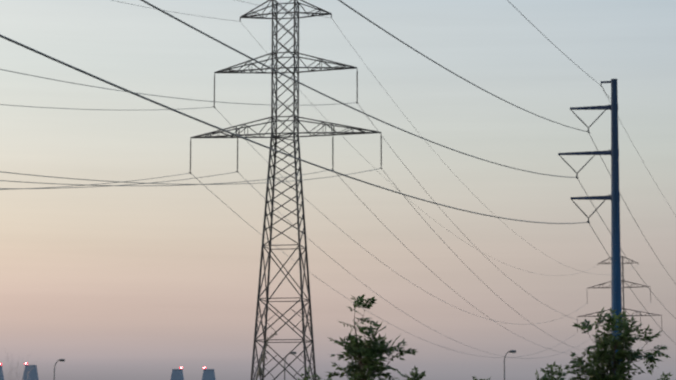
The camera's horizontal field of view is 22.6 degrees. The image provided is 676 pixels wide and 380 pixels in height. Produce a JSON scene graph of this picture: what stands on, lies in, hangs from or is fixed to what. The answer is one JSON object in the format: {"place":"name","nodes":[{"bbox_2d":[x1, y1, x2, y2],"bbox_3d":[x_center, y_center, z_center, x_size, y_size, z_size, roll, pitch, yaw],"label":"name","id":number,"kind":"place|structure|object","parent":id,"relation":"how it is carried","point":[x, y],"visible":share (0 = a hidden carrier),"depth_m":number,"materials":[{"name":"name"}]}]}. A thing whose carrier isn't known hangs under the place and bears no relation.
{"place":"outdoors","nodes":[
{"label":"outdoors","id":0,"kind":"place"},
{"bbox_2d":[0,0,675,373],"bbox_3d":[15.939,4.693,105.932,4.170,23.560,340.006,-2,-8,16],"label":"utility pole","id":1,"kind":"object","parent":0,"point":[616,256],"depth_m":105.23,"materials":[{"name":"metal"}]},
{"bbox_2d":[0,0,675,379],"label":"sky","id":2,"kind":"structure","parent":0,"point":[138,281],"materials":[{"name":"grey"}]},
{"bbox_2d":[577,256,661,374],"bbox_3d":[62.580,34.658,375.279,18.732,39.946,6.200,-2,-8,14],"label":"transmission tower","id":3,"kind":"structure","parent":0,"point":[622,280],"depth_m":376.71,"materials":[{"name":"grey metal"}]},
{"label":"ground","id":4,"kind":"structure","parent":0,"visible":0},
{"bbox_2d":[0,363,3,379],"bbox_3d":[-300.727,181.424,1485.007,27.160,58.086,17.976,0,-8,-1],"label":"bridge pylon","id":5,"kind":"object","parent":4,"relation":"on","point":[1,374],"visible":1,"depth_m":1485.16,"materials":[{"name":"concrete"}]},
{"bbox_2d":[2,348,35,379],"bbox_3d":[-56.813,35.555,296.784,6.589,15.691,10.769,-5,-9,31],"label":"bare tree","id":6,"kind":"object","parent":4,"relation":"on","point":[17,369],"visible":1,"depth_m":297.48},
{"bbox_2d":[22,363,38,379],"bbox_3d":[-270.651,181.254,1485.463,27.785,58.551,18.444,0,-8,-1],"label":"bridge pylon","id":7,"kind":"object","parent":4,"relation":"on","point":[33,375],"visible":0.94,"depth_m":1484.30,"materials":[{"name":"concrete"}]},
{"bbox_2d":[170,367,183,379],"bbox_3d":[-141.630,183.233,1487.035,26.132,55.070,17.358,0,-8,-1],"label":"bridge pylon","id":8,"kind":"object","parent":4,"relation":"on","point":[176,374],"visible":1,"depth_m":1486.21,"materials":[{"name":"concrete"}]},
{"bbox_2d":[202,367,215,379],"bbox_3d":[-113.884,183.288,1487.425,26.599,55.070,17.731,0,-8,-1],"label":"bridge pylon","id":9,"kind":"object","parent":4,"relation":"on","point":[208,374],"visible":1,"depth_m":1486.41,"materials":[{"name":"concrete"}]},
{"bbox_2d":[255,332,277,379],"bbox_3d":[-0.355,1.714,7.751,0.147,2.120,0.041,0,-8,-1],"label":"street light","id":10,"kind":"object","parent":4,"relation":"on","point":[260,371],"visible":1,"depth_m":7.88,"materials":[{"name":"grey metal"}]},
{"bbox_2d":[284,352,296,379],"bbox_3d":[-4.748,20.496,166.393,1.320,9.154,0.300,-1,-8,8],"label":"street lamp","id":11,"kind":"object","parent":4,"relation":"on","point":[294,353],"visible":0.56,"depth_m":166.84,"materials":[{"name":"metal"}]},
{"bbox_2d":[296,366,331,379],"bbox_3d":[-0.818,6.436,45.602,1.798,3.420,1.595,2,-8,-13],"label":"tree sapling","id":12,"kind":"object","parent":4,"relation":"on","point":[306,377],"visible":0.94,"depth_m":45.68,"materials":[{"name":"green plant"}]},
{"bbox_2d":[0,0,661,379],"bbox_3d":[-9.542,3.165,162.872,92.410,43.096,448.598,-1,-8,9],"label":"transmission tower","id":13,"kind":"structure","parent":4,"relation":"on","point":[296,122],"depth_m":161.86,"materials":[{"name":"metal"}]},
{"bbox_2d":[326,294,417,379],"bbox_3d":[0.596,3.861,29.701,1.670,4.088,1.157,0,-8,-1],"label":"tree sapling","id":14,"kind":"object","parent":4,"relation":"on","point":[364,353],"visible":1,"depth_m":29.75,"materials":[{"name":"green plant"}]},
{"bbox_2d":[402,366,425,379],"bbox_3d":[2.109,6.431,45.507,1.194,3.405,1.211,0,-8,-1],"label":"tree sapling","id":15,"kind":"object","parent":4,"relation":"on","point":[416,375],"visible":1,"depth_m":45.58,"materials":[{"name":"green plant"}]},
{"bbox_2d":[535,361,571,379],"bbox_3d":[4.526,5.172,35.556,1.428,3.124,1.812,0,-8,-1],"label":"tree sapling","id":16,"kind":"object","parent":4,"relation":"on","point":[551,372],"visible":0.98,"depth_m":35.74,"materials":[{"name":"green plant"}]},
{"bbox_2d":[564,307,670,379],"bbox_3d":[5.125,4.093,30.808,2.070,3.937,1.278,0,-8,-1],"label":"tree sapling","id":17,"kind":"object","parent":4,"relation":"on","point":[605,357],"visible":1,"depth_m":30.88,"materials":[{"name":"green plant"}]},
{"bbox_2d":[656,371,671,379],"bbox_3d":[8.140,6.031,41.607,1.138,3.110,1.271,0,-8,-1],"label":"tree sapling","id":18,"kind":"object","parent":4,"relation":"on","point":[662,375],"visible":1,"depth_m":41.71,"materials":[{"name":"green plant"}]},
{"label":"road","id":19,"kind":"structure","parent":0,"visible":0},
{"bbox_2d":[54,359,64,379],"bbox_3d":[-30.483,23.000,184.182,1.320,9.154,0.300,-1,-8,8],"label":"street lamp","id":20,"kind":"object","parent":19,"relation":"on","point":[61,360],"visible":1,"depth_m":184.65,"materials":[{"name":"metal"}]},
{"bbox_2d":[504,350,515,379],"bbox_3d":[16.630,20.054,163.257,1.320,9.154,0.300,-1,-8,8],"label":"street lamp","id":21,"kind":"object","parent":19,"relation":"on","point":[512,351],"visible":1,"depth_m":163.73,"materials":[{"name":"metal"}]}
]}

